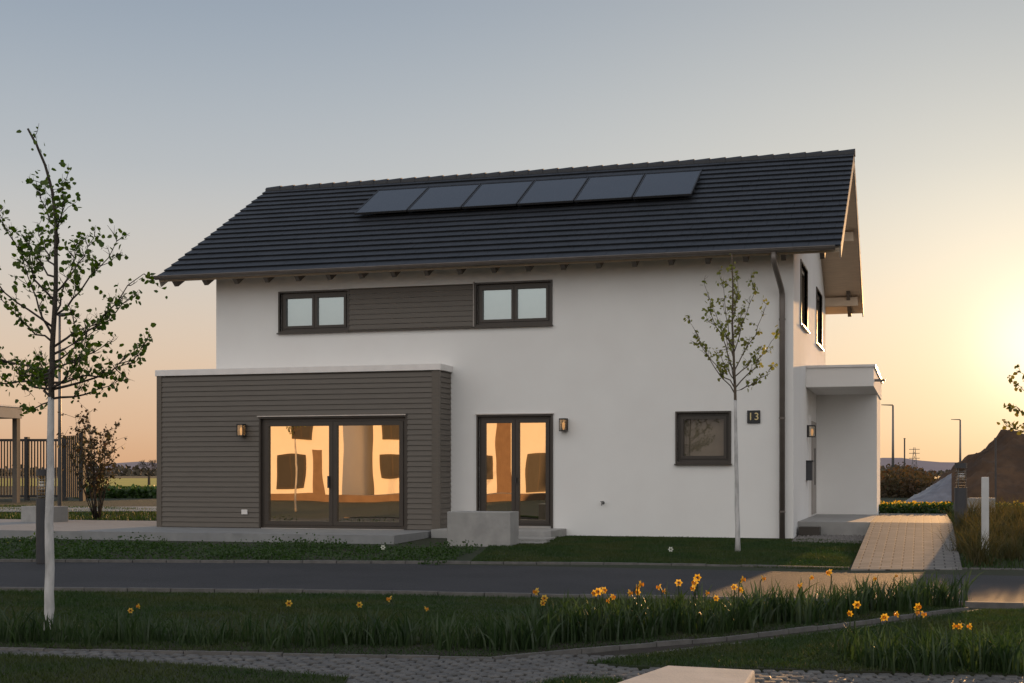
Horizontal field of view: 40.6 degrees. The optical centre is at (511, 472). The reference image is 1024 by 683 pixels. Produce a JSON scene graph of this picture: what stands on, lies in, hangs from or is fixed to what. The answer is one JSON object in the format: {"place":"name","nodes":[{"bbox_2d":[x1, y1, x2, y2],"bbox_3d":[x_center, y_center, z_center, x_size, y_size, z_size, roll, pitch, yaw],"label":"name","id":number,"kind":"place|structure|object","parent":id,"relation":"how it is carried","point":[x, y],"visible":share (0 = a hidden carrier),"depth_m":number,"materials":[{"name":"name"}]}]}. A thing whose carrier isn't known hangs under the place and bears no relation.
{"place":"outdoors","nodes":[
{"label":"outdoors","id":0,"kind":"place"},
{"bbox_2d":[0,504,156,520],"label":"grass","id":1,"kind":"structure","parent":0,"point":[128,515],"depth_m":37.06,"materials":[{"name":"green plant"}]},
{"bbox_2d":[0,478,156,485],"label":"yellow field","id":2,"kind":"structure","parent":0,"point":[134,481],"depth_m":165.58,"materials":[{"name":"yellow plant"}]},
{"bbox_2d":[0,651,348,682],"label":"lawn","id":3,"kind":"structure","parent":0,"point":[164,665],"depth_m":9.40,"materials":[{"name":"plant"}]},
{"bbox_2d":[0,458,956,472],"bbox_3d":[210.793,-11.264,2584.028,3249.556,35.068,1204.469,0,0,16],"label":"hills","id":4,"kind":"structure","parent":0,"point":[933,466],"depth_m":2627.28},
{"bbox_2d":[0,588,966,658],"bbox_3d":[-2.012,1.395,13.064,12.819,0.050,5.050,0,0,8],"label":"lawn","id":5,"kind":"structure","parent":0,"point":[304,614],"depth_m":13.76,"materials":[{"name":"plant"}]},
{"bbox_2d":[0,602,39,643],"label":"daffodil clump","id":6,"kind":"object","parent":5,"relation":"on","point":[16,638],"visible":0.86,"depth_m":11.09,"materials":[{"name":"green plant"}]},
{"bbox_2d":[14,608,61,642],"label":"daffodil clump","id":7,"kind":"object","parent":5,"relation":"on","point":[40,627],"visible":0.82,"depth_m":11.12,"materials":[{"name":"green plant"}]},
{"bbox_2d":[47,613,82,643],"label":"daffodil clump","id":8,"kind":"object","parent":5,"relation":"on","point":[67,635],"visible":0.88,"depth_m":11.08,"materials":[{"name":"green plant"}]},
{"bbox_2d":[0,125,167,629],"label":"young tree","id":9,"kind":"object","parent":5,"relation":"on","point":[40,375],"visible":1,"depth_m":11.84,"materials":[{"name":"green plant"}]},
{"bbox_2d":[101,607,139,642],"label":"daffodil clump","id":10,"kind":"object","parent":5,"relation":"on","point":[114,638],"visible":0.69,"depth_m":11.15,"materials":[{"name":"green plant"}]},
{"bbox_2d":[118,606,160,646],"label":"daffodil clump","id":11,"kind":"object","parent":5,"relation":"on","point":[129,638],"visible":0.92,"depth_m":10.99,"materials":[{"name":"green plant"}]},
{"bbox_2d":[169,613,220,645],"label":"daffodil clump","id":12,"kind":"object","parent":5,"relation":"on","point":[185,636],"visible":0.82,"depth_m":10.98,"materials":[{"name":"green plant"}]},
{"bbox_2d":[244,611,281,645],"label":"daffodil clump","id":13,"kind":"object","parent":5,"relation":"on","point":[262,640],"visible":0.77,"depth_m":10.93,"materials":[{"name":"green plant"}]},
{"bbox_2d":[255,617,296,650],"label":"daffodil clump","id":14,"kind":"object","parent":5,"relation":"on","point":[280,640],"visible":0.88,"depth_m":10.77,"materials":[{"name":"green plant"}]},
{"bbox_2d":[296,609,339,648],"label":"daffodil clump","id":15,"kind":"object","parent":5,"relation":"on","point":[319,640],"visible":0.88,"depth_m":10.83,"materials":[{"name":"green plant"}]},
{"bbox_2d":[320,602,365,645],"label":"daffodil clump","id":16,"kind":"object","parent":5,"relation":"on","point":[347,632],"visible":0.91,"depth_m":10.98,"materials":[{"name":"green plant"}]},
{"bbox_2d":[361,606,397,646],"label":"daffodil clump","id":17,"kind":"object","parent":5,"relation":"on","point":[376,637],"visible":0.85,"depth_m":10.94,"materials":[{"name":"green plant"}]},
{"bbox_2d":[386,596,428,646],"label":"daffodil clump","id":18,"kind":"object","parent":5,"relation":"on","point":[405,630],"visible":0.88,"depth_m":10.93,"materials":[{"name":"green plant"}]},
{"bbox_2d":[421,612,465,651],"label":"daffodil clump","id":19,"kind":"object","parent":5,"relation":"on","point":[446,639],"visible":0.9,"depth_m":10.67,"materials":[{"name":"green plant"}]},
{"bbox_2d":[459,618,496,648],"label":"daffodil clump","id":20,"kind":"object","parent":5,"relation":"on","point":[477,642],"visible":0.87,"depth_m":10.75,"materials":[{"name":"green plant"}]},
{"bbox_2d":[0,607,968,661],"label":"kerb","id":21,"kind":"structure","parent":5,"relation":"on","point":[577,651],"depth_m":10.76,"materials":[{"name":"concrete"}]},
{"bbox_2d":[478,609,521,652],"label":"daffodil clump","id":22,"kind":"object","parent":5,"relation":"on","point":[503,645],"visible":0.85,"depth_m":10.57,"materials":[{"name":"green plant"}]},
{"bbox_2d":[496,607,554,648],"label":"daffodil clump","id":23,"kind":"object","parent":5,"relation":"on","point":[536,629],"visible":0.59,"depth_m":10.77,"materials":[{"name":"green plant"}]},
{"bbox_2d":[494,605,566,651],"bbox_3d":[0.098,1.193,10.645,0.481,0.381,0.466,0,0,31],"label":"daffodil clump","id":24,"kind":"object","parent":5,"relation":"on","point":[526,641],"visible":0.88,"depth_m":10.64,"materials":[{"name":"green plant"}]},
{"bbox_2d":[533,588,568,644],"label":"daffodil clump","id":25,"kind":"object","parent":5,"relation":"on","point":[535,591],"visible":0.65,"depth_m":11.05,"materials":[{"name":"green plant"}]},
{"bbox_2d":[549,590,590,641],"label":"daffodil clump","id":26,"kind":"object","parent":5,"relation":"on","point":[567,613],"visible":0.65,"depth_m":11.18,"materials":[{"name":"green plant"}]},
{"bbox_2d":[567,605,605,642],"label":"daffodil clump","id":27,"kind":"object","parent":5,"relation":"on","point":[585,629],"visible":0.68,"depth_m":11.13,"materials":[{"name":"green plant"}]},
{"bbox_2d":[569,587,615,641],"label":"daffodil clump","id":28,"kind":"object","parent":5,"relation":"on","point":[595,625],"visible":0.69,"depth_m":11.22,"materials":[{"name":"green plant"}]},
{"bbox_2d":[597,590,658,642],"bbox_3d":[0.879,1.166,11.306,0.367,0.434,0.662,0,0,42],"label":"daffodil clump","id":29,"kind":"object","parent":5,"relation":"on","point":[618,622],"visible":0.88,"depth_m":11.26,"materials":[{"name":"green plant"}]},
{"bbox_2d":[615,589,658,639],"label":"daffodil clump","id":30,"kind":"object","parent":5,"relation":"on","point":[635,632],"visible":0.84,"depth_m":11.34,"materials":[{"name":"green plant"}]},
{"bbox_2d":[615,580,662,636],"bbox_3d":[1.041,1.136,11.591,0.472,0.496,0.554,0,0,-6],"label":"daffodil clump","id":31,"kind":"object","parent":5,"relation":"on","point":[638,606],"visible":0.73,"depth_m":11.53,"materials":[{"name":"green plant"}]},
{"bbox_2d":[636,591,685,635],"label":"daffodil clump","id":32,"kind":"object","parent":5,"relation":"on","point":[667,618],"visible":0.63,"depth_m":11.64,"materials":[{"name":"green plant"}]},
{"bbox_2d":[655,579,699,632],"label":"daffodil clump","id":33,"kind":"object","parent":5,"relation":"on","point":[673,613],"visible":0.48,"depth_m":11.85,"materials":[{"name":"green plant"}]},
{"bbox_2d":[663,579,713,630],"bbox_3d":[1.535,1.154,12.089,0.465,0.460,0.471,0,0,-1],"label":"daffodil clump","id":34,"kind":"object","parent":5,"relation":"on","point":[678,584],"visible":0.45,"depth_m":12.06,"materials":[{"name":"green plant"}]},
{"bbox_2d":[684,595,725,634],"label":"daffodil clump","id":35,"kind":"object","parent":5,"relation":"on","point":[704,620],"visible":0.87,"depth_m":11.74,"materials":[{"name":"green plant"}]},
{"bbox_2d":[719,576,763,629],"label":"daffodil clump","id":36,"kind":"object","parent":5,"relation":"on","point":[741,617],"visible":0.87,"depth_m":12.01,"materials":[{"name":"green plant"}]},
{"bbox_2d":[775,583,818,624],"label":"daffodil clump","id":37,"kind":"object","parent":5,"relation":"on","point":[798,610],"visible":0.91,"depth_m":12.47,"materials":[{"name":"green plant"}]},
{"bbox_2d":[807,569,846,620],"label":"daffodil clump","id":38,"kind":"object","parent":5,"relation":"on","point":[829,572],"visible":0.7,"depth_m":12.83,"materials":[{"name":"green plant"}]},
{"bbox_2d":[858,579,906,611],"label":"daffodil clump","id":39,"kind":"object","parent":5,"relation":"on","point":[873,603],"visible":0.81,"depth_m":13.64,"materials":[{"name":"green plant"}]},
{"bbox_2d":[884,573,920,612],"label":"daffodil clump","id":40,"kind":"object","parent":5,"relation":"on","point":[902,603],"visible":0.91,"depth_m":13.54,"materials":[{"name":"green plant"}]},
{"bbox_2d":[929,578,965,607],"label":"daffodil clump","id":41,"kind":"object","parent":5,"relation":"on","point":[955,601],"visible":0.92,"depth_m":14.12,"materials":[{"name":"green plant"}]},
{"bbox_2d":[0,562,1023,606],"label":"road","id":42,"kind":"structure","parent":0,"point":[530,579],"depth_m":18.51,"materials":[{"name":"grey asphalt"}]},
{"bbox_2d":[36,469,46,563],"bbox_3d":[-7.304,0.680,21.526,0.172,1.460,0.172,0,0,16],"label":"bollard light","id":43,"kind":"object","parent":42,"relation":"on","point":[40,530],"visible":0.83,"depth_m":21.45,"materials":[{"name":"grey metal"}]},
{"bbox_2d":[0,649,1023,682],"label":"cobbled path","id":44,"kind":"structure","parent":0,"point":[534,668],"depth_m":9.70,"materials":[{"name":"stone"}]},
{"bbox_2d":[0,474,1023,609],"bbox_3d":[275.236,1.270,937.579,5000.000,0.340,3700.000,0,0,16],"label":"ground","id":45,"kind":"structure","parent":0,"point":[134,502],"depth_m":23.79,"materials":[{"name":"green plant"}]},
{"bbox_2d":[0,404,21,502],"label":"carport","id":46,"kind":"object","parent":45,"relation":"on","point":[13,412],"visible":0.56,"depth_m":51.86,"materials":[{"name":"paint"}]},
{"bbox_2d":[0,437,67,500],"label":"metal fence","id":47,"kind":"object","parent":45,"relation":"on","point":[26,495],"visible":0.62,"depth_m":55.98,"materials":[{"name":"metal"}]},
{"bbox_2d":[57,313,69,505],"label":"street lamp","id":48,"kind":"object","parent":45,"relation":"on","point":[60,315],"visible":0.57,"depth_m":40.96,"materials":[{"name":"metal"}]},
{"bbox_2d":[65,433,85,500],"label":"metal gate","id":49,"kind":"structure","parent":45,"relation":"on","point":[71,483],"depth_m":55.20,"materials":[{"name":"metal"}]},
{"bbox_2d":[54,400,126,519],"bbox_3d":[-10.521,-0.315,34.976,1.821,3.044,1.794,0,0,1],"label":"shrub","id":50,"kind":"object","parent":45,"relation":"on","point":[97,483],"visible":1,"depth_m":34.76,"materials":[{"name":"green plant"}]},
{"bbox_2d":[73,484,156,497],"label":"hedge","id":51,"kind":"object","parent":45,"relation":"on","point":[132,491],"visible":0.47,"depth_m":60.18,"materials":[{"name":"green plant"}]},
{"bbox_2d":[0,519,430,543],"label":"terrace","id":52,"kind":"structure","parent":45,"relation":"on","point":[93,529],"depth_m":27.50,"materials":[{"name":"concrete"}]},
{"bbox_2d":[21,506,67,521],"bbox_3d":[-11.131,1.135,33.013,1.011,0.670,0.500,0,0,25],"label":"concrete block","id":53,"kind":"object","parent":52,"relation":"on","point":[28,513],"depth_m":32.87,"materials":[{"name":"grey concrete"}]},
{"bbox_2d":[0,532,481,564],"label":"ground cover","id":54,"kind":"object","parent":45,"relation":"on","point":[268,552],"visible":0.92,"depth_m":23.50,"materials":[{"name":"green plant"}]},
{"bbox_2d":[0,559,848,568],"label":"kerb","id":55,"kind":"structure","parent":45,"relation":"on","point":[310,561],"depth_m":21.53,"materials":[{"name":"concrete"}]},
{"bbox_2d":[0,462,947,475],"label":"tree line","id":56,"kind":"object","parent":45,"relation":"on","point":[137,470],"visible":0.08,"depth_m":438.68,"materials":[{"name":"plant"}]},
{"bbox_2d":[447,511,518,546],"bbox_3d":[-0.527,1.115,25.293,1.200,0.810,0.550,0,0,16],"label":"concrete block","id":57,"kind":"object","parent":45,"relation":"on","point":[487,528],"depth_m":25.04,"materials":[{"name":"grey concrete"}]},
{"bbox_2d":[431,528,565,537],"bbox_3d":[-0.253,1.350,27.718,2.460,0.440,1.230,0,0,16],"label":"doorstep slab","id":58,"kind":"structure","parent":45,"relation":"on","point":[530,532],"depth_m":27.39,"materials":[{"name":"concrete"}]},
{"bbox_2d":[0,587,1023,608],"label":"kerb","id":59,"kind":"structure","parent":45,"relation":"on","point":[992,605],"depth_m":16.13,"materials":[{"name":"concrete"}]},
{"bbox_2d":[154,149,884,538],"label":"house","id":60,"kind":"structure","parent":45,"relation":"on","point":[410,371],"depth_m":28.53,"materials":[{"name":"paint"}]},
{"bbox_2d":[276,289,348,334],"bbox_3d":[-4.220,-3.426,29.587,1.676,0.918,0.200,0,0,16],"label":"window","id":61,"kind":"structure","parent":60,"relation":"in","point":[318,311],"depth_m":29.61,"materials":[{"name":"grey glass"}]},
{"bbox_2d":[259,415,407,529],"bbox_3d":[-3.707,0.020,28.721,3.323,2.370,0.150,0,0,16],"label":"sliding door","id":62,"kind":"structure","parent":60,"relation":"in","point":[350,472],"depth_m":28.71,"materials":[{"name":"clear glass"}]},
{"bbox_2d":[354,187,428,214],"bbox_3d":[-2.775,-6.289,32.053,1.284,0.851,1.493,0,0,16],"label":"solar panel","id":63,"kind":"object","parent":60,"relation":"attached to","point":[392,200],"visible":0.96,"depth_m":31.98,"materials":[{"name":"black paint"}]},
{"bbox_2d":[407,184,480,211],"bbox_3d":[-1.540,-6.289,31.688,1.284,0.851,1.493,0,0,16],"label":"solar panel","id":64,"kind":"object","parent":60,"relation":"attached to","point":[444,197],"visible":0.96,"depth_m":31.61,"materials":[{"name":"black paint"}]},
{"bbox_2d":[462,180,533,208],"bbox_3d":[-0.305,-6.289,31.322,1.284,0.851,1.493,0,0,16],"label":"solar panel","id":65,"kind":"object","parent":60,"relation":"attached to","point":[498,194],"visible":0.96,"depth_m":31.25,"materials":[{"name":"black paint"}]},
{"bbox_2d":[473,280,552,327],"bbox_3d":[0.038,-3.436,28.326,1.680,0.938,0.200,0,0,16],"label":"window","id":66,"kind":"structure","parent":60,"relation":"in","point":[518,303],"depth_m":28.34,"materials":[{"name":"grey glass"}]},
{"bbox_2d":[476,414,552,527],"bbox_3d":[0.068,-0.025,28.340,1.625,2.320,0.155,0,0,16],"label":"glazed door","id":67,"kind":"structure","parent":60,"relation":"in","point":[514,472],"depth_m":28.34,"materials":[{"name":"clear glass"}]},
{"bbox_2d":[517,177,588,205],"bbox_3d":[0.929,-6.289,30.956,1.284,0.851,1.493,0,0,16],"label":"solar panel","id":68,"kind":"object","parent":60,"relation":"attached to","point":[554,191],"visible":0.96,"depth_m":30.88,"materials":[{"name":"black paint"}]},
{"bbox_2d":[574,173,644,201],"bbox_3d":[2.164,-6.289,30.590,1.284,0.851,1.493,0,0,16],"label":"solar panel","id":69,"kind":"object","parent":60,"relation":"attached to","point":[611,187],"visible":0.96,"depth_m":30.51,"materials":[{"name":"black paint"}]},
{"bbox_2d":[633,170,701,198],"bbox_3d":[3.399,-6.289,30.225,1.284,0.851,1.493,0,0,16],"label":"solar panel","id":70,"kind":"object","parent":60,"relation":"attached to","point":[668,184],"visible":1,"depth_m":30.15,"materials":[{"name":"black paint"}]},
{"bbox_2d":[674,411,731,464],"bbox_3d":[3.761,-0.676,27.223,1.126,1.058,0.200,0,0,16],"label":"window","id":71,"kind":"structure","parent":60,"relation":"in","point":[704,437],"depth_m":27.27,"materials":[{"name":"brown glass"}]},
{"bbox_2d":[800,259,809,333],"bbox_3d":[6.074,-3.666,29.009,0.200,1.358,1.700,0,0,16],"label":"window","id":72,"kind":"structure","parent":60,"relation":"in","point":[803,276],"depth_m":29.68,"materials":[{"name":"black glass"}]},
{"bbox_2d":[809,416,815,516],"bbox_3d":[6.750,-0.130,30.947,0.135,2.200,1.400,0,0,16],"label":"front door","id":73,"kind":"structure","parent":60,"relation":"in","point":[812,421],"depth_m":30.42,"materials":[{"name":"metal"}]},
{"bbox_2d":[816,287,823,350],"bbox_3d":[7.331,-3.666,33.252,0.200,1.358,1.850,0,0,16],"label":"window","id":74,"kind":"structure","parent":60,"relation":"in","point":[818,301],"depth_m":34.00,"materials":[{"name":"black glass"}]},
{"bbox_2d":[470,535,861,569],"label":"grass","id":75,"kind":"structure","parent":45,"relation":"on","point":[794,553],"depth_m":23.29,"materials":[{"name":"green plant"}]},
{"bbox_2d":[618,666,754,682],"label":"concrete bench","id":76,"kind":"object","parent":45,"relation":"on","point":[675,674],"visible":1,"depth_m":6.28,"materials":[{"name":"beige concrete"}]},
{"bbox_2d":[683,254,782,551],"bbox_3d":[3.802,-1.153,23.511,1.626,5.127,1.385,0,0,-31],"label":"young tree","id":77,"kind":"object","parent":45,"relation":"on","point":[721,367],"visible":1,"depth_m":23.38,"materials":[{"name":"green plant"}]},
{"bbox_2d":[880,462,939,497],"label":"scrub","id":78,"kind":"object","parent":45,"relation":"on","point":[909,483],"visible":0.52,"depth_m":61.26,"materials":[{"name":"plant"}]},
{"bbox_2d":[906,473,951,502],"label":"heap","id":79,"kind":"object","parent":45,"relation":"on","point":[940,490],"visible":0.82,"depth_m":51.22,"materials":[{"name":"grey gravel"}]},
{"bbox_2d":[954,463,966,525],"bbox_3d":[8.355,0.555,25.800,0.230,1.470,0.230,0,0,16],"label":"bollard light","id":80,"kind":"object","parent":45,"relation":"on","point":[960,497],"visible":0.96,"depth_m":25.71,"materials":[{"name":"grey metal"}]},
{"bbox_2d":[932,429,1023,502],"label":"dirt heap","id":81,"kind":"object","parent":45,"relation":"on","point":[1010,464],"visible":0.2,"depth_m":53.84,"materials":[{"name":"brown soil"}]},
{"bbox_2d":[0,0,1023,467],"label":"sky","id":82,"kind":"structure","parent":0,"point":[169,118],"materials":[{"name":"blue"}]},
{"bbox_2d":[526,674,624,682],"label":"grass","id":83,"kind":"structure","parent":0,"point":[584,679],"depth_m":9.03,"materials":[{"name":"green plant"}]},
{"bbox_2d":[413,613,949,679],"bbox_3d":[1.529,1.435,9.658,12.627,0.070,6.577,0,0,-16],"label":"cobbled path bed","id":84,"kind":"object","parent":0,"point":[633,651],"visible":0.14,"depth_m":11.09,"materials":[{"name":"stone"}]},
{"bbox_2d":[586,607,1023,676],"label":"lawn","id":85,"kind":"structure","parent":0,"point":[759,667],"depth_m":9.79,"materials":[{"name":"plant"}]},
{"bbox_2d":[829,601,873,656],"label":"daffodil clump","id":86,"kind":"object","parent":85,"relation":"on","point":[849,638],"visible":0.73,"depth_m":10.36,"materials":[{"name":"green plant"}]},
{"bbox_2d":[849,637,892,670],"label":"daffodil clump","id":87,"kind":"object","parent":85,"relation":"on","point":[868,660],"visible":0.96,"depth_m":9.70,"materials":[{"name":"green plant"}]},
{"bbox_2d":[849,624,909,664],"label":"daffodil clump","id":88,"kind":"object","parent":85,"relation":"on","point":[883,640],"visible":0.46,"depth_m":9.81,"materials":[{"name":"green plant"}]},
{"bbox_2d":[885,640,931,673],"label":"daffodil clump","id":89,"kind":"object","parent":85,"relation":"on","point":[904,663],"visible":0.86,"depth_m":9.53,"materials":[{"name":"green plant"}]},
{"bbox_2d":[897,603,948,654],"bbox_3d":[2.976,1.164,10.046,0.442,0.430,0.342,0,0,16],"label":"daffodil clump","id":90,"kind":"object","parent":85,"relation":"on","point":[923,614],"visible":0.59,"depth_m":10.09,"materials":[{"name":"green plant"}]},
{"bbox_2d":[900,628,955,675],"bbox_3d":[2.844,1.217,9.475,0.396,0.327,0.401,0,0,16],"label":"daffodil clump","id":91,"kind":"object","parent":85,"relation":"on","point":[927,660],"visible":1,"depth_m":9.46,"materials":[{"name":"green plant"}]},
{"bbox_2d":[909,622,967,669],"bbox_3d":[3.010,1.206,9.690,0.368,0.350,0.373,0,0,-20],"label":"daffodil clump","id":92,"kind":"object","parent":85,"relation":"on","point":[954,660],"visible":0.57,"depth_m":9.69,"materials":[{"name":"green plant"}]},
{"bbox_2d":[951,623,998,671],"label":"daffodil clump","id":93,"kind":"object","parent":85,"relation":"on","point":[973,657],"visible":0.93,"depth_m":9.57,"materials":[{"name":"green plant"}]},
{"bbox_2d":[973,626,1023,675],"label":"daffodil clump","id":94,"kind":"object","parent":85,"relation":"on","point":[1007,650],"visible":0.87,"depth_m":9.46,"materials":[{"name":"green plant"}]},
{"bbox_2d":[977,636,1019,675],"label":"daffodil clump","id":95,"kind":"object","parent":85,"relation":"on","point":[994,662],"visible":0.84,"depth_m":9.50,"materials":[{"name":"green plant"}]},
{"bbox_2d":[792,534,864,543],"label":"gravel","id":96,"kind":"structure","parent":0,"point":[843,538],"depth_m":26.39,"materials":[{"name":"grey gravel"}]},
{"bbox_2d":[851,513,961,570],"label":"entrance path","id":97,"kind":"structure","parent":0,"point":[899,541],"depth_m":22.89,"materials":[{"name":"beige concrete"}]},
{"bbox_2d":[942,506,991,533],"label":"ornamental grass","id":98,"kind":"object","parent":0,"point":[961,524],"depth_m":24.95,"materials":[{"name":"plant"}]},
{"bbox_2d":[943,527,1012,566],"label":"ornamental grass","id":99,"kind":"object","parent":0,"point":[983,554],"depth_m":20.41,"materials":[{"name":"green plant"}]},
{"bbox_2d":[947,510,1023,569],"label":"planting bank","id":100,"kind":"structure","parent":0,"point":[960,554],"depth_m":20.64,"materials":[{"name":"green plant"}]},
{"bbox_2d":[879,501,1022,514],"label":"flower foliage","id":101,"kind":"object","parent":100,"relation":"on","point":[913,508],"visible":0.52,"depth_m":33.65,"materials":[{"name":"green plant"}]},
{"bbox_2d":[921,521,996,553],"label":"ornamental grass","id":102,"kind":"object","parent":100,"relation":"on","point":[968,537],"depth_m":21.97,"materials":[{"name":"plant"}]},
{"bbox_2d":[981,477,988,550],"bbox_3d":[7.349,0.770,21.526,0.110,1.400,0.110,0,0,16],"label":"marker post","id":103,"kind":"object","parent":100,"relation":"on","point":[984,503],"visible":0.56,"depth_m":21.48,"materials":[{"name":"white paint"}]},
{"bbox_2d":[997,364,1023,434],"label":"young tree","id":104,"kind":"object","parent":100,"relation":"on","point":[1015,384],"visible":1,"depth_m":20.93,"materials":[{"name":"green plant"}]},
{"bbox_2d":[978,530,1023,560],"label":"ornamental grass","id":105,"kind":"object","parent":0,"point":[1015,551],"depth_m":20.95,"materials":[{"name":"green plant"}]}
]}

